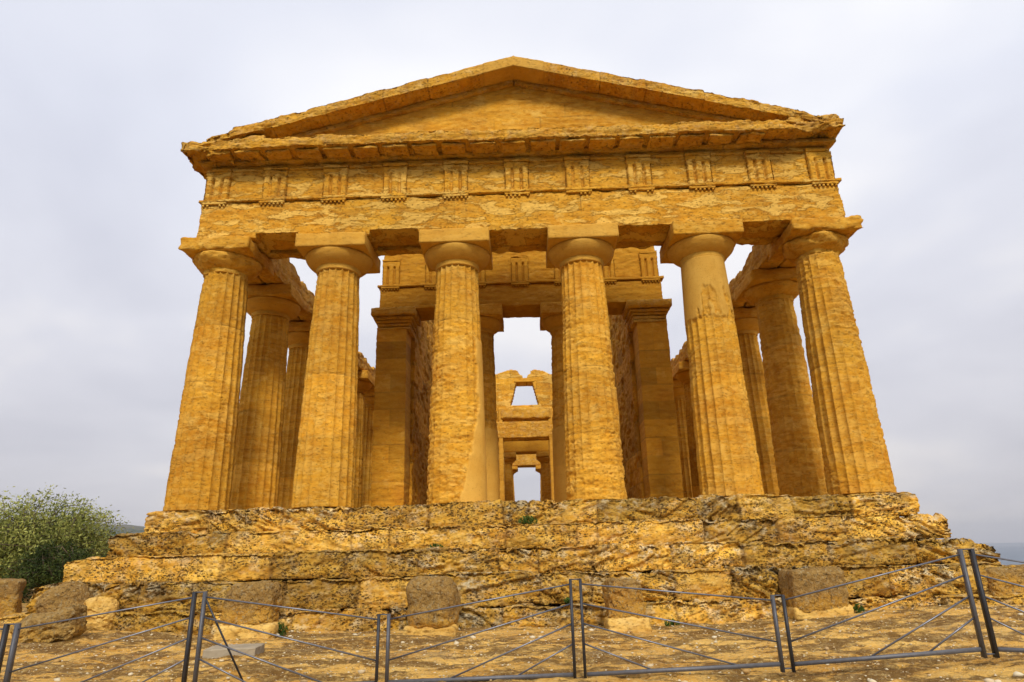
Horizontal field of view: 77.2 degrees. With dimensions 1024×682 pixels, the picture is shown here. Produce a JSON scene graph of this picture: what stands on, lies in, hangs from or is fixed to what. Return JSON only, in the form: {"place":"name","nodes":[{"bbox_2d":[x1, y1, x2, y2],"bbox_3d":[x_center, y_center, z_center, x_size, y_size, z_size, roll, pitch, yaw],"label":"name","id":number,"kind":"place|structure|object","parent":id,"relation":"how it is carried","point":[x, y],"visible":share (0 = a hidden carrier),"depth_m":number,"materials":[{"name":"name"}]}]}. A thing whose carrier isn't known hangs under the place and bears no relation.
{"place":"outdoors","nodes":[
{"label":"outdoors","id":0,"kind":"place"},
{"bbox_2d":[0,524,1023,681],"bbox_3d":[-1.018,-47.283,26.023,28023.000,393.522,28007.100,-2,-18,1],"label":"ground","id":1,"kind":"structure","parent":0,"point":[843,642],"depth_m":8.59,"materials":[{"name":"brown soil"}]},
{"bbox_2d":[0,623,17,672],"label":"fence panel","id":2,"kind":"object","parent":1,"relation":"on","point":[4,635],"visible":1,"depth_m":6.67,"materials":[{"name":"grey paint"}]},
{"bbox_2d":[0,578,26,617],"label":"boulder","id":3,"kind":"object","parent":1,"relation":"on","point":[11,593],"visible":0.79,"depth_m":13.41,"materials":[{"name":"stone"}]},
{"bbox_2d":[10,604,87,642],"bbox_3d":[-7.726,4.773,10.686,1.041,0.696,0.664,4,-19,-16],"label":"boulder","id":4,"kind":"object","parent":1,"relation":"on","point":[64,630],"visible":0.72,"depth_m":10.53,"materials":[{"name":"stone"}]},
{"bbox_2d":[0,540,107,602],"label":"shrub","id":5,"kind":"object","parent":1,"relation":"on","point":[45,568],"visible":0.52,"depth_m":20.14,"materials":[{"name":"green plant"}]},
{"bbox_2d":[34,581,93,612],"bbox_3d":[-8.549,5.086,12.270,0.956,0.923,0.731,1,-19,-8],"label":"boulder","id":6,"kind":"object","parent":1,"relation":"on","point":[61,596],"visible":0.55,"depth_m":12.07,"materials":[{"name":"stone"}]},
{"bbox_2d":[0,482,135,598],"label":"olive tree","id":7,"kind":"object","parent":1,"relation":"on","point":[26,529],"visible":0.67,"depth_m":22.48,"materials":[{"name":"green plant"}]},
{"bbox_2d":[83,596,119,630],"bbox_3d":[-7.763,5.189,12.087,0.653,0.704,0.648,8,-21,-27],"label":"boulder","id":8,"kind":"object","parent":1,"relation":"on","point":[99,604],"visible":0.59,"depth_m":11.88,"materials":[{"name":"beige stone"}]},
{"bbox_2d":[3,591,204,681],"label":"fence panel","id":9,"kind":"object","parent":1,"relation":"on","point":[9,670],"visible":1,"depth_m":6.72,"materials":[{"name":"grey paint"}]},
{"bbox_2d":[202,643,264,657],"bbox_3d":[-3.989,4.467,9.203,0.725,0.169,0.508,0,-18,-5],"label":"paving slab","id":10,"kind":"object","parent":1,"relation":"on","point":[216,651],"depth_m":9.01,"materials":[{"name":"beige stone"}]},
{"bbox_2d":[213,580,287,639],"bbox_3d":[-4.612,4.830,11.430,1.036,1.043,0.864,-2,-18,1],"label":"boulder","id":11,"kind":"object","parent":1,"relation":"on","point":[259,617],"visible":0.84,"depth_m":11.16,"materials":[{"name":"stone"}]},
{"bbox_2d":[278,622,287,635],"bbox_3d":[-4.106,5.099,11.370,0.268,0.291,0.205,-4,-19,9],"label":"weed","id":12,"kind":"object","parent":1,"relation":"on","point":[284,628],"visible":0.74,"depth_m":11.35,"materials":[{"name":"green plant"}]},
{"bbox_2d":[192,591,386,681],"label":"fence panel","id":13,"kind":"object","parent":1,"relation":"on","point":[205,596],"visible":1,"depth_m":6.87,"materials":[{"name":"grey paint"}]},
{"bbox_2d":[403,576,460,636],"bbox_3d":[-1.391,4.691,11.321,0.943,1.053,0.842,-2,-18,1],"label":"boulder","id":14,"kind":"object","parent":1,"relation":"on","point":[425,593],"visible":0.94,"depth_m":11.00,"materials":[{"name":"stone"}]},
{"bbox_2d":[385,579,578,681],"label":"fence panel","id":15,"kind":"object","parent":1,"relation":"on","point":[455,678],"visible":0.93,"depth_m":6.89,"materials":[{"name":"grey paint"}]},
{"bbox_2d":[0,56,1023,635],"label":"ruined temple","id":16,"kind":"structure","parent":1,"relation":"on","point":[332,470],"depth_m":16.23,"materials":[{"name":"stone"}]},
{"bbox_2d":[518,515,537,523],"bbox_3d":[0.334,3.833,13.742,0.446,0.220,0.407,-2,-18,1],"label":"weed","id":17,"kind":"object","parent":16,"relation":"on","point":[531,519],"visible":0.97,"depth_m":13.72,"materials":[{"name":"green plant"}]},
{"bbox_2d":[563,597,569,602],"bbox_3d":[1.054,4.888,12.097,0.196,0.134,0.164,-2,-18,1],"label":"weed","id":18,"kind":"object","parent":16,"relation":"on","point":[566,599],"visible":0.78,"depth_m":12.08,"materials":[{"name":"green plant"}]},
{"bbox_2d":[1,604,1023,681],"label":"pebbles","id":19,"kind":"object","parent":1,"relation":"on","point":[746,671],"visible":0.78,"depth_m":8.62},
{"bbox_2d":[602,578,651,632],"bbox_3d":[1.964,4.600,11.091,0.767,0.961,0.664,-2,-18,1],"label":"boulder","id":20,"kind":"object","parent":1,"relation":"on","point":[628,600],"visible":0.86,"depth_m":10.88,"materials":[{"name":"stone"}]},
{"bbox_2d":[664,619,679,625],"bbox_3d":[2.878,5.058,11.509,0.312,0.159,0.286,-2,-18,1],"label":"weed","id":21,"kind":"object","parent":1,"relation":"on","point":[669,623],"visible":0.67,"depth_m":11.49,"materials":[{"name":"green plant"}]},
{"bbox_2d":[579,579,791,677],"bbox_3d":[1.839,3.077,6.886,2.179,1.030,0.064,-3,-18,3],"label":"fence panel","id":22,"kind":"object","parent":1,"relation":"on","point":[780,663],"visible":0.98,"depth_m":6.80,"materials":[{"name":"grey metal"}]},
{"bbox_2d":[778,567,853,620],"bbox_3d":[5.559,4.657,11.837,1.088,0.925,0.866,-2,-18,1],"label":"boulder","id":23,"kind":"object","parent":1,"relation":"on","point":[828,602],"visible":0.9,"depth_m":11.50,"materials":[{"name":"stone"}]},
{"bbox_2d":[853,603,864,612],"bbox_3d":[6.221,4.816,11.544,0.246,0.196,0.202,-2,-18,1],"label":"weed","id":24,"kind":"object","parent":1,"relation":"on","point":[859,610],"visible":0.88,"depth_m":11.52,"materials":[{"name":"green plant"}]},
{"bbox_2d":[781,549,994,672],"bbox_3d":[3.854,2.805,6.679,1.938,1.176,0.064,-5,-19,11],"label":"fence panel","id":25,"kind":"object","parent":1,"relation":"on","point":[981,648],"visible":1,"depth_m":6.59,"materials":[{"name":"grey metal"}]},
{"bbox_2d":[968,549,1023,657],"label":"fence panel","id":26,"kind":"object","parent":1,"relation":"on","point":[995,649],"visible":1,"depth_m":6.50,"materials":[{"name":"grey metal"}]},
{"bbox_2d":[985,564,1023,596],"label":"boulder","id":27,"kind":"object","parent":1,"relation":"on","point":[1015,575],"visible":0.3,"depth_m":12.02,"materials":[{"name":"stone"}]},
{"bbox_2d":[0,0,1023,543],"label":"sky","id":28,"kind":"structure","parent":0,"point":[100,99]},
{"bbox_2d":[982,542,1023,564],"bbox_3d":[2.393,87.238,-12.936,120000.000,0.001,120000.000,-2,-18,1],"label":"sea","id":29,"kind":"structure","parent":0,"point":[1013,551],"depth_m":5984.77,"materials":[{"name":"grey liquid"}]}
]}

